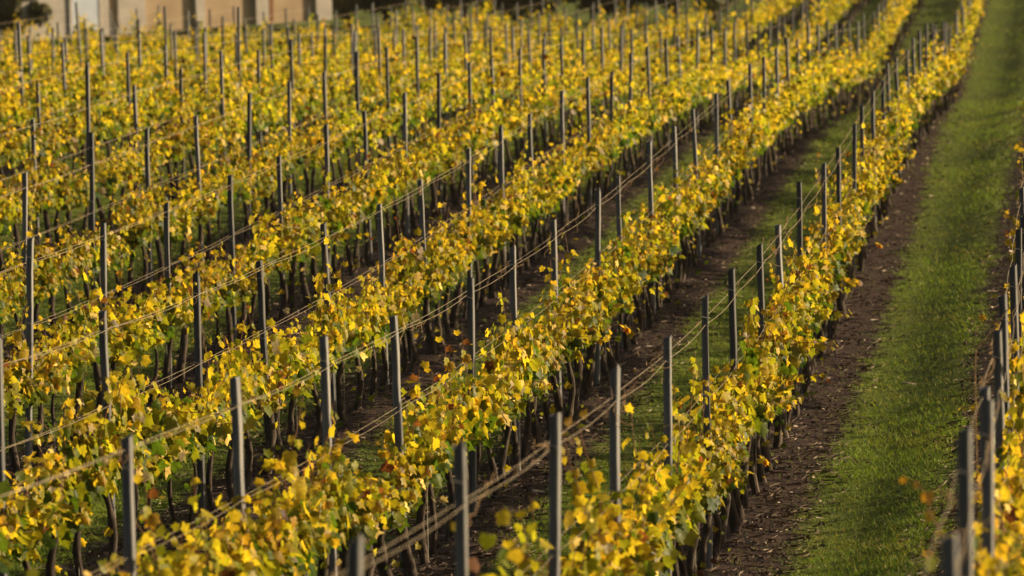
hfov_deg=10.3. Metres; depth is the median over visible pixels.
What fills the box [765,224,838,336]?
grapevine
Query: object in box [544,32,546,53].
vine post
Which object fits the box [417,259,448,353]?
grapevine
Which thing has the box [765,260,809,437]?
grapevine
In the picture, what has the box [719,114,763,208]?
grapevine
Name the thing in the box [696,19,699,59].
vine post
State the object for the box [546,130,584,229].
grapevine
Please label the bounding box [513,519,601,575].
grapevine
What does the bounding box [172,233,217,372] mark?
grapevine
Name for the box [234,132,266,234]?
grapevine
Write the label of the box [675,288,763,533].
grapevine
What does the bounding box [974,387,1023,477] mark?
grapevine
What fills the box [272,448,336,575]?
grapevine
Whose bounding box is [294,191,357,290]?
grapevine
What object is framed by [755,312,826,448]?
grapevine
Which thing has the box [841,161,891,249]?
grapevine
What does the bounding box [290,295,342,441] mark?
grapevine
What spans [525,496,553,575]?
grapevine
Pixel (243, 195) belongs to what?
grapevine
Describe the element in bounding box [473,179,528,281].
grapevine
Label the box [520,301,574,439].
grapevine
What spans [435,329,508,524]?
grapevine
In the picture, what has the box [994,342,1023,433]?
grapevine
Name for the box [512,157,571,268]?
grapevine
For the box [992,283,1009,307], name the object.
grapevine
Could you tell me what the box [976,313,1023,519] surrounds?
grapevine
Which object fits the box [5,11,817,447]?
trellis wire
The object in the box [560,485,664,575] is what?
grapevine
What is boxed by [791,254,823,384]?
grapevine
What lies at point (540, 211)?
grapevine
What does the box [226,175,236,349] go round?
vine post
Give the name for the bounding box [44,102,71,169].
grapevine
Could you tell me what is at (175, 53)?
vine post
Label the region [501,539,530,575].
grapevine
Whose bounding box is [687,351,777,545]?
grapevine
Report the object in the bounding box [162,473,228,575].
grapevine
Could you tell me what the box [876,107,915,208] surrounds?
grapevine
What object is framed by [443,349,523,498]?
grapevine
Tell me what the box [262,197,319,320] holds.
grapevine
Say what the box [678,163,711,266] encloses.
grapevine
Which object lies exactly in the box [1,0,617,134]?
trellis wire
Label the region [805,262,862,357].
grapevine
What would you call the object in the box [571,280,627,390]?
grapevine
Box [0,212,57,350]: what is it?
grapevine
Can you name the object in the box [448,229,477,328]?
grapevine
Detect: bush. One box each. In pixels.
[0,0,52,34]
[332,0,362,25]
[362,0,410,24]
[417,0,468,19]
[424,0,474,20]
[477,0,541,21]
[515,0,577,22]
[568,0,628,23]
[621,0,679,16]
[657,0,739,21]
[690,0,728,21]
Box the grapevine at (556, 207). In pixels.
[537,153,565,249]
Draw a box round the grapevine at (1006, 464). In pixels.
[1005,434,1023,467]
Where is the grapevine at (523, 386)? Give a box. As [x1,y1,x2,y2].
[484,313,551,487]
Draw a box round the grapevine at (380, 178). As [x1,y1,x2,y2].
[360,134,389,254]
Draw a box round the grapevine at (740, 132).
[710,101,763,213]
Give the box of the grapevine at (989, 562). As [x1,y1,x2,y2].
[974,485,1023,575]
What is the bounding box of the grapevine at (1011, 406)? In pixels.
[977,387,1023,440]
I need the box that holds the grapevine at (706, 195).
[671,165,712,259]
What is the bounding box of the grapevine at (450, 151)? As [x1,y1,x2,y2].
[432,94,460,211]
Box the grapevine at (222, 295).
[183,249,267,362]
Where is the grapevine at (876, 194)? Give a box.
[856,161,884,264]
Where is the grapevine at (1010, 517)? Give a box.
[972,473,1023,532]
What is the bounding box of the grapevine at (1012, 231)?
[1004,210,1019,235]
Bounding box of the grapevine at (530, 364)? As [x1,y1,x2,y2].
[478,309,542,476]
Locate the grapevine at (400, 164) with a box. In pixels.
[375,154,412,241]
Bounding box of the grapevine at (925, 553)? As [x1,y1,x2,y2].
[922,517,1023,557]
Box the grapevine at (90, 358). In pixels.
[12,291,99,440]
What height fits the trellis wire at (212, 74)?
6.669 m
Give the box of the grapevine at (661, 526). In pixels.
[621,440,686,575]
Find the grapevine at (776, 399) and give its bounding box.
[742,309,795,494]
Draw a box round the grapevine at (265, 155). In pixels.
[253,118,290,225]
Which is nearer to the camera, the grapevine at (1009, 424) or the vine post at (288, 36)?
the grapevine at (1009, 424)
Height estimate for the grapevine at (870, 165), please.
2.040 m
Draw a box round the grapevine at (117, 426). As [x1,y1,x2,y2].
[87,364,160,575]
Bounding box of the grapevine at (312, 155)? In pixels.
[285,109,323,209]
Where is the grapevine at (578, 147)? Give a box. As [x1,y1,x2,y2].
[558,115,591,224]
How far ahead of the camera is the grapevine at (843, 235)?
69.35 m
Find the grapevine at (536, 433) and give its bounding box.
[521,303,553,452]
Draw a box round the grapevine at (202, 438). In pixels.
[150,383,261,523]
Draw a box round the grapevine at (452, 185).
[432,103,470,206]
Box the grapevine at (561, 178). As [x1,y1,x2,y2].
[538,143,584,235]
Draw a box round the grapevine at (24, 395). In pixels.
[3,291,54,478]
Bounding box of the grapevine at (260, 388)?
[215,301,271,489]
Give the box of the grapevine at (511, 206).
[480,169,521,289]
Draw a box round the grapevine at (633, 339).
[611,208,644,344]
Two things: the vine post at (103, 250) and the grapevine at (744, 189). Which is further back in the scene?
the grapevine at (744, 189)
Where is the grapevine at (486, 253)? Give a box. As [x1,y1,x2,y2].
[478,217,504,304]
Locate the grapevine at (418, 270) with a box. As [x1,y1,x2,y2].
[374,217,444,362]
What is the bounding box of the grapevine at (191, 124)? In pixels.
[177,102,202,179]
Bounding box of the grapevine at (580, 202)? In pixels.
[565,143,594,220]
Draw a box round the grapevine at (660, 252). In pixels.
[629,207,685,317]
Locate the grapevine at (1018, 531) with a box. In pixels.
[934,465,1023,564]
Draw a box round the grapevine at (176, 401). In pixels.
[150,382,194,538]
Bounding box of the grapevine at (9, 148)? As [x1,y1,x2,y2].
[0,117,21,184]
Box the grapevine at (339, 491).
[291,405,359,575]
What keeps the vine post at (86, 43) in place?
on the ground at (732, 228)
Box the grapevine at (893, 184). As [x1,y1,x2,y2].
[876,178,905,226]
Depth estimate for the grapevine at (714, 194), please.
81.06 m
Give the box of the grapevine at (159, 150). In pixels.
[141,129,175,192]
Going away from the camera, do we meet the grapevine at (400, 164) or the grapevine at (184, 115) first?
the grapevine at (400, 164)
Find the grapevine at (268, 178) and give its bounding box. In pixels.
[252,143,293,226]
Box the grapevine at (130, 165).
[95,127,153,209]
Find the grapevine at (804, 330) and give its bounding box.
[769,246,813,423]
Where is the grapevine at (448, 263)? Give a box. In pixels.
[410,202,478,344]
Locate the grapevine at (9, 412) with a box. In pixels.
[3,358,24,448]
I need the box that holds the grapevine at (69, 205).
[54,149,88,242]
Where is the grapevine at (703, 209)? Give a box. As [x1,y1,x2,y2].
[679,171,717,281]
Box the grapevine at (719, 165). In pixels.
[689,140,735,235]
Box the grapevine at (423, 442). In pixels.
[362,361,468,567]
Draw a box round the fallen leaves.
[7,157,999,575]
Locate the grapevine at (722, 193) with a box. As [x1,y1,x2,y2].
[679,144,727,242]
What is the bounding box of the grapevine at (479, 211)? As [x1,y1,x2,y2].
[460,132,487,311]
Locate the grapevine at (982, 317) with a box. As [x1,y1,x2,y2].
[979,296,1023,341]
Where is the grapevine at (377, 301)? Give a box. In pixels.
[342,267,393,399]
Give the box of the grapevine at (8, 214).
[0,181,32,280]
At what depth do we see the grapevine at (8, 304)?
64.87 m
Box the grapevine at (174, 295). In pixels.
[127,257,183,391]
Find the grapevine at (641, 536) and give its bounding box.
[621,513,653,575]
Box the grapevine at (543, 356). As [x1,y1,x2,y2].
[496,287,558,463]
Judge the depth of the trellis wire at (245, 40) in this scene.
116.61 m
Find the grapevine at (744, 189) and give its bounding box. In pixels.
[724,102,770,204]
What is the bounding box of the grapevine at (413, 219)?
[399,147,427,232]
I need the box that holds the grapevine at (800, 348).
[738,299,837,448]
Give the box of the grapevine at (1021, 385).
[993,361,1023,407]
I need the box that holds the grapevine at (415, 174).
[375,141,433,238]
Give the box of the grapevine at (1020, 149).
[1014,143,1023,151]
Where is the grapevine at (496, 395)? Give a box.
[438,371,520,484]
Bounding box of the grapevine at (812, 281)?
[782,226,822,393]
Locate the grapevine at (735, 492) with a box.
[683,315,763,522]
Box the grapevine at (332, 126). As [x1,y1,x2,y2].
[322,113,349,193]
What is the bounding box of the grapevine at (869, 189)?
[827,166,885,222]
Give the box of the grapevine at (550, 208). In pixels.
[529,146,558,255]
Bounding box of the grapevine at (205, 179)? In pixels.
[182,114,226,260]
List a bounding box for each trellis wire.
[0,0,738,288]
[0,0,809,365]
[0,1,478,59]
[0,11,694,251]
[0,13,876,539]
[0,16,814,450]
[1,0,550,89]
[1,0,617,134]
[1,0,674,207]
[1,0,882,495]
[1,10,298,36]
[1,11,293,37]
[1,15,709,271]
[1,19,616,180]
[2,1,670,198]
[2,1,768,337]
[2,2,765,335]
[2,4,603,135]
[2,15,683,248]
[2,23,534,127]
[3,3,538,89]
[3,22,469,92]
[3,23,533,127]
[4,0,484,58]
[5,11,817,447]
[5,25,598,178]
[8,0,420,41]
[10,4,399,42]
[15,9,796,379]
[90,26,879,573]
[98,18,887,575]
[330,1,961,575]
[363,10,961,572]
[523,27,959,571]
[534,3,971,575]
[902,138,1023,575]
[937,229,1023,575]
[988,323,1023,575]
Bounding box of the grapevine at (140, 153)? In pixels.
[120,103,150,210]
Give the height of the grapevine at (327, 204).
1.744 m
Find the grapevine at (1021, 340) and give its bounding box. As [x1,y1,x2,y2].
[1008,330,1023,372]
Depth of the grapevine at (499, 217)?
74.36 m
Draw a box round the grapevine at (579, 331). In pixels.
[532,258,611,428]
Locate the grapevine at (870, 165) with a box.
[856,123,878,257]
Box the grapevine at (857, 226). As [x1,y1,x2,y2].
[826,182,888,299]
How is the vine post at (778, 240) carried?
on the ground at (732, 228)
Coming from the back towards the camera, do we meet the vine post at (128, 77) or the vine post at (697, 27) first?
the vine post at (697, 27)
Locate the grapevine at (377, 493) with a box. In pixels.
[354,473,399,575]
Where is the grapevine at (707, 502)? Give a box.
[672,362,732,575]
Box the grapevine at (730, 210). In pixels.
[708,105,738,218]
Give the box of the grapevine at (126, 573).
[121,563,141,575]
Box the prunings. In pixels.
[2,106,1023,575]
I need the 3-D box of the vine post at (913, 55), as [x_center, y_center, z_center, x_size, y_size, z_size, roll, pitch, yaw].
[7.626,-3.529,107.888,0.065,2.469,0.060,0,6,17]
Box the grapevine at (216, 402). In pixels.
[184,330,233,513]
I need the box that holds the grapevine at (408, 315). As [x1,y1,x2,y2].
[387,280,424,371]
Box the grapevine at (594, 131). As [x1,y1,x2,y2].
[573,97,609,210]
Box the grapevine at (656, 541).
[620,403,676,575]
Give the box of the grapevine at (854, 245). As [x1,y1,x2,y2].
[837,203,877,306]
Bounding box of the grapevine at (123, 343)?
[87,268,154,378]
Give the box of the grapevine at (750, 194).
[732,125,764,199]
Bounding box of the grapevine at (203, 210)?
[180,182,233,266]
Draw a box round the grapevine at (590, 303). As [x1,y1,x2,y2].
[547,241,638,409]
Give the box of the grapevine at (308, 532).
[252,386,345,575]
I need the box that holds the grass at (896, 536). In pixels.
[0,0,1023,575]
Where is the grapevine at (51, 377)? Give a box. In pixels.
[8,339,85,465]
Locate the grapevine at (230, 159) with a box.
[213,99,256,244]
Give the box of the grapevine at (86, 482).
[20,360,108,575]
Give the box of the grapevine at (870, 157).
[846,122,884,244]
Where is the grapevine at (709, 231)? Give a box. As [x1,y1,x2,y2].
[692,143,719,247]
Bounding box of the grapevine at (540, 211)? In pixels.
[526,146,564,262]
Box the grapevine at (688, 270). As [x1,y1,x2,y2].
[668,175,708,275]
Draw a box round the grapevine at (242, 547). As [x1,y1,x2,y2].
[198,492,280,575]
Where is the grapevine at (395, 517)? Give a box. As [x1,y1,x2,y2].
[345,464,421,575]
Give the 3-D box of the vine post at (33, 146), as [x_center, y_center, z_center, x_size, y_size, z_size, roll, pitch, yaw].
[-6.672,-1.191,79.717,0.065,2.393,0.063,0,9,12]
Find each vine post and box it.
[0,334,7,575]
[14,30,17,72]
[17,21,23,129]
[21,172,27,338]
[25,237,33,472]
[27,34,30,85]
[29,27,32,70]
[30,118,39,253]
[35,80,41,178]
[47,13,48,43]
[51,27,53,107]
[57,22,59,50]
[60,41,67,121]
[64,36,67,78]
[68,8,70,44]
[75,2,81,62]
[84,18,85,41]
[85,29,87,59]
[85,65,90,236]
[87,131,96,312]
[97,310,118,572]
[98,222,106,310]
[99,29,104,113]
[101,28,104,70]
[109,10,112,45]
[113,22,114,48]
[115,28,117,66]
[119,434,135,575]
[125,52,132,148]
[132,84,140,204]
[135,8,137,38]
[137,33,141,77]
[143,127,152,289]
[158,5,159,29]
[163,6,168,74]
[163,45,167,127]
[163,200,171,387]
[169,23,172,59]
[173,30,177,89]
[179,68,184,188]
[187,10,189,41]
[191,269,205,517]
[194,28,197,60]
[194,115,203,261]
[196,21,198,55]
[202,32,208,117]
[204,27,207,63]
[209,9,210,40]
[219,50,225,161]
[221,16,223,46]
[222,25,224,61]
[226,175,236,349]
[228,376,245,525]
[233,6,234,28]
[234,33,236,77]
[237,6,240,87]
[243,15,244,45]
[244,23,247,52]
[246,92,251,237]
[255,260,273,469]
[256,50,261,148]
[262,30,264,65]
[263,11,265,37]
[266,21,269,62]
[269,23,273,79]
[275,155,284,308]
[285,8,287,42]
[287,28,289,64]
[287,79,291,208]
[289,39,294,135]
[293,19,295,68]
[297,33,300,72]
[307,4,308,31]
[310,32,313,61]
[316,14,318,48]
[317,335,337,575]
[319,222,336,425]
[322,70,326,165]
[323,36,326,83]
[323,123,330,282]
[332,28,335,56]
[335,11,337,46]
[347,533,363,575]
[350,24,352,73]
[353,31,356,109]
[355,18,357,48]
[355,50,360,177]
[362,110,372,259]
[371,3,373,45]
[374,29,376,67]
[376,15,378,30]
[376,203,388,385]
[377,29,381,106]
[385,47,390,152]
[388,315,406,573]
[389,7,391,49]
[392,30,395,56]
[395,10,396,45]
[402,28,405,76]
[402,92,409,234]
[405,0,406,24]
[412,9,414,34]
[415,37,419,142]
[417,179,429,349]
[429,8,431,29]
[429,27,431,118]
[433,21,436,67]
[437,73,441,213]
[443,33,447,131]
[444,26,447,115]
[446,4,447,33]
[451,437,467,575]
[453,14,454,44]
[459,1,462,30]
[463,34,468,116]
[465,148,471,277]
[465,276,476,516]
[467,27,469,53]
[467,61,473,193]
[470,14,471,46]
[475,0,477,25]
[483,22,486,55]
[486,13,487,45]
[489,26,491,58]
[489,58,497,177]
[493,0,494,35]
[498,123,506,285]
[501,3,502,58]
[505,23,507,97]
[508,245,520,470]
[511,26,514,95]
[515,3,517,33]
[518,47,521,154]
[520,18,522,47]
[527,28,531,73]
[527,112,536,257]
[529,0,531,31]
[537,12,540,92]
[542,37,547,151]
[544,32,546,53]
[546,413,560,575]
[548,13,551,70]
[549,219,561,395]
[555,0,556,22]
[560,27,563,60]
[560,37,565,130]
[560,91,564,211]
[564,7,566,36]
[576,8,578,35]
[576,24,578,62]
[581,31,584,127]
[586,76,591,212]
[591,23,594,58]
[592,2,593,22]
[594,186,600,384]
[597,0,600,27]
[600,27,603,112]
[607,17,610,54]
[607,364,620,521]
[609,72,613,192]
[614,0,616,49]
[615,175,623,347]
[620,24,622,121]
[622,18,624,55]
[626,0,628,47]
[628,51,632,176]
[630,28,633,69]
[635,8,636,39]
[644,2,646,25]
[644,26,646,56]
[645,45,652,162]
[647,140,655,313]
[654,0,656,29]
[659,31,662,66]
[661,334,671,575]
[664,0,666,23]
[664,38,669,150]
[672,126,679,277]
[673,26,675,57]
[676,0,678,28]
[676,35,682,140]
[685,0,687,18]
[685,19,687,53]
[690,108,701,255]
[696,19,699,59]
[696,31,698,128]
[700,295,711,568]
[704,13,707,43]
[710,28,712,126]
[714,93,719,233]
[719,6,720,41]
[723,28,726,119]
[726,0,727,31]
[726,80,735,202]
[727,267,739,494]
[733,21,737,115]
[734,0,736,52]
[744,0,746,21]
[745,21,747,107]
[748,63,752,172]
[751,0,753,47]
[756,242,766,455]
[757,25,759,101]
[762,56,766,176]
[767,20,770,97]
[775,48,780,161]
[775,224,784,307]
[776,16,778,54]
[783,16,785,79]
[785,37,791,133]
[791,6,793,70]
[796,38,801,139]
[796,182,802,373]
[801,2,803,73]
[805,0,806,22]
[806,22,811,114]
[816,25,819,69]
[820,162,826,342]
[826,19,829,119]
[834,22,837,98]
[836,147,842,291]
[841,24,843,58]
[847,20,852,101]
[852,123,856,270]
[857,22,858,56]
[860,103,865,238]
[862,12,864,89]
[871,91,876,224]
[873,13,874,90]
[877,4,879,38]
[881,1,883,70]
[881,80,885,127]
[884,0,886,63]
[885,63,891,190]
[894,58,900,173]
[905,49,910,159]
[911,37,916,136]
[918,30,921,138]
[924,23,927,126]
[931,30,933,112]
[934,25,936,53]
[940,533,957,575]
[942,22,944,110]
[945,22,946,60]
[948,26,950,52]
[954,14,956,44]
[955,11,957,45]
[955,424,972,575]
[960,0,961,22]
[962,7,963,42]
[977,386,995,555]
[978,398,993,566]
[991,328,1004,480]
[997,294,1010,433]
[1008,263,1019,391]
[1014,228,1021,356]
[1018,187,1023,227]
[1021,215,1023,324]
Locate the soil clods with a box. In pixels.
[3,97,1023,575]
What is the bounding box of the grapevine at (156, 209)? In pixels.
[134,169,169,295]
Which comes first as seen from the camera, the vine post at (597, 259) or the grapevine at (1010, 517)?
the grapevine at (1010, 517)
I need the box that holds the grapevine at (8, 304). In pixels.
[0,248,25,361]
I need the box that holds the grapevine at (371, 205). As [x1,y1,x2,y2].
[343,149,393,261]
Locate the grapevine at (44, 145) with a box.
[26,80,58,178]
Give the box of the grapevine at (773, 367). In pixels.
[739,311,805,482]
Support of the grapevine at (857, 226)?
on the ground at (732, 228)
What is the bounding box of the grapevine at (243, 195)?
[235,155,257,240]
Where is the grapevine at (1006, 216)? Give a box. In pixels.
[1004,214,1019,227]
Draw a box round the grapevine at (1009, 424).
[1004,411,1023,466]
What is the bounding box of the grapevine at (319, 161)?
[302,113,343,203]
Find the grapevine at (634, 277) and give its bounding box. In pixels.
[608,262,650,359]
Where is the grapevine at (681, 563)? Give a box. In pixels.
[642,383,703,575]
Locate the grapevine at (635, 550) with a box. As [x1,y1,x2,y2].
[540,408,663,575]
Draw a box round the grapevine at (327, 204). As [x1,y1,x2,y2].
[273,167,332,295]
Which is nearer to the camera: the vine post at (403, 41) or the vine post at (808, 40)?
the vine post at (808, 40)
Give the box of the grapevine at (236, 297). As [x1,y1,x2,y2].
[204,239,250,354]
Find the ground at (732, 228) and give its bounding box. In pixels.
[0,0,1023,575]
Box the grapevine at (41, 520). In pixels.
[6,454,88,575]
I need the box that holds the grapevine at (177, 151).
[152,115,209,200]
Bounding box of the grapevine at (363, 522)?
[309,469,387,575]
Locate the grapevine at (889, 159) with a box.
[866,108,904,222]
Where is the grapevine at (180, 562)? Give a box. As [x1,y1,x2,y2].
[135,509,240,575]
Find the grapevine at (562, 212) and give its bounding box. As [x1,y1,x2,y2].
[541,131,581,235]
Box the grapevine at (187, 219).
[163,167,202,271]
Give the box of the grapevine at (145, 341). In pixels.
[117,302,177,396]
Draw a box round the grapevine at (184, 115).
[155,74,203,198]
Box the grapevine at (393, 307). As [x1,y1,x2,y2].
[362,276,416,390]
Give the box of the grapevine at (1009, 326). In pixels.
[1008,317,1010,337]
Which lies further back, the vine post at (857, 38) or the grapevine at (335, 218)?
the vine post at (857, 38)
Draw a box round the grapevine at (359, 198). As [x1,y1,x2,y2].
[313,171,374,275]
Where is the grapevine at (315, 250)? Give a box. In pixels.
[287,200,373,304]
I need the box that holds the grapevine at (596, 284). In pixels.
[559,232,638,399]
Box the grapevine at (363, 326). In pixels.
[346,278,388,410]
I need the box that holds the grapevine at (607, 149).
[596,119,614,204]
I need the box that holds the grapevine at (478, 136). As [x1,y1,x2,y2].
[447,90,492,196]
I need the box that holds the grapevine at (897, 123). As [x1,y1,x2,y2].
[875,113,904,191]
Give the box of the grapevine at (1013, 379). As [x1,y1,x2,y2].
[970,362,1016,420]
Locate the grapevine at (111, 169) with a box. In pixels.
[97,153,130,230]
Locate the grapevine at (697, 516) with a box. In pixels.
[633,385,706,575]
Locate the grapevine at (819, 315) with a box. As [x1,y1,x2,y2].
[768,275,852,396]
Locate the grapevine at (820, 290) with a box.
[783,222,831,373]
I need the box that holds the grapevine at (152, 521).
[97,473,173,575]
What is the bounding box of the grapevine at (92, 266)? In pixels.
[59,227,99,320]
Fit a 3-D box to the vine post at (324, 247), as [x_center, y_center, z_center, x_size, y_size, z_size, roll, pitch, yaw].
[-1.870,0.540,58.206,0.078,2.438,0.086,0,6,26]
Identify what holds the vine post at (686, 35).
on the ground at (732, 228)
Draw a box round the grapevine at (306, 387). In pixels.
[280,307,341,453]
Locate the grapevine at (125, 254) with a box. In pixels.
[107,197,135,305]
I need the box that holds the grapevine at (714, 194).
[685,163,734,253]
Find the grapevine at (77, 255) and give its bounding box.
[35,222,99,324]
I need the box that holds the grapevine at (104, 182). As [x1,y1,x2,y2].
[72,127,137,225]
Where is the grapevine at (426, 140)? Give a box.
[410,109,446,220]
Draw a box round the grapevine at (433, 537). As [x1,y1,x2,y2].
[409,367,475,555]
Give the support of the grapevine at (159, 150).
on the ground at (732, 228)
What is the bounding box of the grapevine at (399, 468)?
[376,437,435,575]
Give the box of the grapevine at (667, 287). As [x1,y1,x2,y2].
[639,209,684,302]
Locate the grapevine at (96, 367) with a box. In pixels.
[67,259,119,407]
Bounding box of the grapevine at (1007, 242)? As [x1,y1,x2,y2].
[1004,238,1014,261]
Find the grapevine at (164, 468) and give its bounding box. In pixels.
[135,409,193,551]
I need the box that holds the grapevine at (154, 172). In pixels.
[136,137,160,184]
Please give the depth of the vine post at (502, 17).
169.15 m
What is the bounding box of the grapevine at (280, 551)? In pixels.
[218,489,299,575]
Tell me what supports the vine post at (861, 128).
on the ground at (732, 228)
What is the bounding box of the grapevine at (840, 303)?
[818,188,854,314]
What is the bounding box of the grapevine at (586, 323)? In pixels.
[562,272,616,419]
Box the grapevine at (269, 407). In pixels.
[250,358,293,477]
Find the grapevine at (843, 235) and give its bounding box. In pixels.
[803,151,854,331]
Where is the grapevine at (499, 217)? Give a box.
[453,190,511,297]
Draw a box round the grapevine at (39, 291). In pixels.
[1,237,56,342]
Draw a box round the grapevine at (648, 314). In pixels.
[632,203,661,326]
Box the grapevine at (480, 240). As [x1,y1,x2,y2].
[437,205,514,318]
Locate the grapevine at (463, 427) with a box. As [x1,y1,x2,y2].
[410,336,499,540]
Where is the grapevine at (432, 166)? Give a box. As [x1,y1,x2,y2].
[408,143,440,209]
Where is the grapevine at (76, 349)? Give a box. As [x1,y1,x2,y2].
[4,319,91,451]
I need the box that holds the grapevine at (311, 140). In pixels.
[282,101,336,207]
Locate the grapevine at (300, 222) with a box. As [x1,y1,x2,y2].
[276,185,314,312]
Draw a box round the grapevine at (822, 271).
[769,248,832,366]
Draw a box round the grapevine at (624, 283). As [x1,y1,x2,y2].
[572,208,634,368]
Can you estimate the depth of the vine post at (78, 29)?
137.26 m
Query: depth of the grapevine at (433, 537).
46.53 m
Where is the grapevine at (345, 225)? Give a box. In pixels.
[303,169,354,282]
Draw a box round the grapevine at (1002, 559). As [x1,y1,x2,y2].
[974,511,1006,575]
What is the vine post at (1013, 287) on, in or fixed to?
on the ground at (732, 228)
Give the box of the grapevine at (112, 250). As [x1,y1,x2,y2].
[62,214,129,307]
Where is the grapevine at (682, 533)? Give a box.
[634,423,702,561]
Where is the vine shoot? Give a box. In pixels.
[899,477,973,575]
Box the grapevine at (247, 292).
[223,254,281,345]
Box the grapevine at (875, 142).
[865,112,899,233]
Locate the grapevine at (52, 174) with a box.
[23,135,64,246]
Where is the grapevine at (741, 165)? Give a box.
[698,145,755,224]
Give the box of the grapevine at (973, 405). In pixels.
[958,354,1023,414]
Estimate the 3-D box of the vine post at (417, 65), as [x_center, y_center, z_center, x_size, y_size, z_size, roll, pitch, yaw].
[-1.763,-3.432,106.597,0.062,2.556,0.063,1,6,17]
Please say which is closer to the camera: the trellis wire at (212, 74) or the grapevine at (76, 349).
the grapevine at (76, 349)
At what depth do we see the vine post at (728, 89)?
89.41 m
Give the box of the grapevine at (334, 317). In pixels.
[304,236,354,431]
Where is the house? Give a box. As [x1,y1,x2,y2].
[1,0,331,40]
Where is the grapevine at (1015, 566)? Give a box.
[973,472,1023,575]
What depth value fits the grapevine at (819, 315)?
60.57 m
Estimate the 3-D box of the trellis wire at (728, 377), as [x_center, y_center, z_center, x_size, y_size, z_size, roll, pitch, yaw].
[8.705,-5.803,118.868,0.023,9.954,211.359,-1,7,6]
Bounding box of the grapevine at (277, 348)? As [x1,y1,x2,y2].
[221,306,318,460]
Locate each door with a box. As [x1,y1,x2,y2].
[69,0,101,34]
[269,0,273,20]
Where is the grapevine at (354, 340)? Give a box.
[299,261,373,421]
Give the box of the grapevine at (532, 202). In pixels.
[505,128,543,274]
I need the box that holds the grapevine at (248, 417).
[205,332,257,500]
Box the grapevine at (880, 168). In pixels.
[843,136,885,237]
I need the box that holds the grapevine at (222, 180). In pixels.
[171,159,246,253]
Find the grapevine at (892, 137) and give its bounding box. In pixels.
[867,90,898,206]
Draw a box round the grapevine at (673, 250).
[641,218,679,309]
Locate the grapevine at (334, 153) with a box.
[313,89,337,195]
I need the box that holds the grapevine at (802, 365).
[754,314,828,415]
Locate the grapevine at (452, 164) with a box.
[398,115,458,215]
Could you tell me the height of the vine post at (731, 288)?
2.531 m
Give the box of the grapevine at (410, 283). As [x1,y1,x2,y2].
[377,241,436,371]
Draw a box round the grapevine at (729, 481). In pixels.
[712,418,764,559]
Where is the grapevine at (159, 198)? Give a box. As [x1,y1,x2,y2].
[128,174,176,283]
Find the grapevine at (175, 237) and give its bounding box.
[158,201,195,279]
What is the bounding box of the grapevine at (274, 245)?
[235,167,290,329]
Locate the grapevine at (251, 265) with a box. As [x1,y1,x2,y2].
[218,230,267,339]
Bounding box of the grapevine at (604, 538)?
[529,415,641,575]
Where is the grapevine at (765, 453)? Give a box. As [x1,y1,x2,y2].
[750,333,830,470]
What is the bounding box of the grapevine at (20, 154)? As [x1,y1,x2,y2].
[0,101,30,192]
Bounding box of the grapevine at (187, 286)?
[172,264,193,382]
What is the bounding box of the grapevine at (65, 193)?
[27,135,74,249]
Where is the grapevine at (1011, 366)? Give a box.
[1008,332,1021,399]
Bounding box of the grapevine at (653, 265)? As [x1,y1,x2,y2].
[624,210,673,336]
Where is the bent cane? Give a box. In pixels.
[974,308,1009,563]
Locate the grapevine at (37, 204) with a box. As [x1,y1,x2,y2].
[9,131,53,237]
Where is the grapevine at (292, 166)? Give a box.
[266,127,312,218]
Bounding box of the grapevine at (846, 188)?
[841,159,861,277]
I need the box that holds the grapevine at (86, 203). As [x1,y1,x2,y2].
[75,170,100,237]
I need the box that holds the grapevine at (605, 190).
[595,113,616,199]
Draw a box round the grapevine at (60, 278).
[34,216,72,335]
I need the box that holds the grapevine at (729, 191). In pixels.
[684,139,731,231]
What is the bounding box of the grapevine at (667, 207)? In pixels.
[640,168,697,294]
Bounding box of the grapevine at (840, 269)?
[810,197,848,338]
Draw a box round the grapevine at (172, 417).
[71,353,231,552]
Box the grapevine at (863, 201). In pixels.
[813,185,866,290]
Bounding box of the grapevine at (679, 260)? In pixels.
[656,160,700,288]
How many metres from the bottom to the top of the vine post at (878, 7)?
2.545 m
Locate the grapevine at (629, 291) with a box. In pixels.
[585,245,668,379]
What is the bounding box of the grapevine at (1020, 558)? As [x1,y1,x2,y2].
[972,472,1023,575]
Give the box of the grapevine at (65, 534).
[5,417,93,575]
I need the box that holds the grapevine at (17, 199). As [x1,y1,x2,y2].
[0,154,36,271]
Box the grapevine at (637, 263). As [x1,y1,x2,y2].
[608,234,647,350]
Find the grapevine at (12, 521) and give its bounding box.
[0,486,36,575]
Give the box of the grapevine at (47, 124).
[5,111,50,174]
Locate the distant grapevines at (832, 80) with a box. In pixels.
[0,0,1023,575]
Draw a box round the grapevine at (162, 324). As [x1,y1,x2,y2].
[116,281,217,402]
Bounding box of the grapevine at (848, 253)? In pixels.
[802,195,852,322]
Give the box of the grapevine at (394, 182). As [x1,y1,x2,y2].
[348,144,415,249]
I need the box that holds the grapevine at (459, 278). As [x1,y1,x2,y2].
[429,202,474,335]
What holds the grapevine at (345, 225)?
on the ground at (732, 228)
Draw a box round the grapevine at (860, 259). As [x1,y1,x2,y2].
[834,173,874,271]
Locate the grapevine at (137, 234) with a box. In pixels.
[101,166,157,302]
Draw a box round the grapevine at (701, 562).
[684,375,736,573]
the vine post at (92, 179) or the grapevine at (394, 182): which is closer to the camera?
the vine post at (92, 179)
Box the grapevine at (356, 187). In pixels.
[344,137,373,268]
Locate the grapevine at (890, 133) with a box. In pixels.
[845,96,897,216]
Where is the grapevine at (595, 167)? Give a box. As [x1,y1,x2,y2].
[565,133,600,215]
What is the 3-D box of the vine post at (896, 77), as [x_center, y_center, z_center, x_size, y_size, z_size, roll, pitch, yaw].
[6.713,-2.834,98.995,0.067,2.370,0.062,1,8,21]
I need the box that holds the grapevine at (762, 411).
[688,345,774,508]
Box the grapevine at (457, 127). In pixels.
[450,87,477,201]

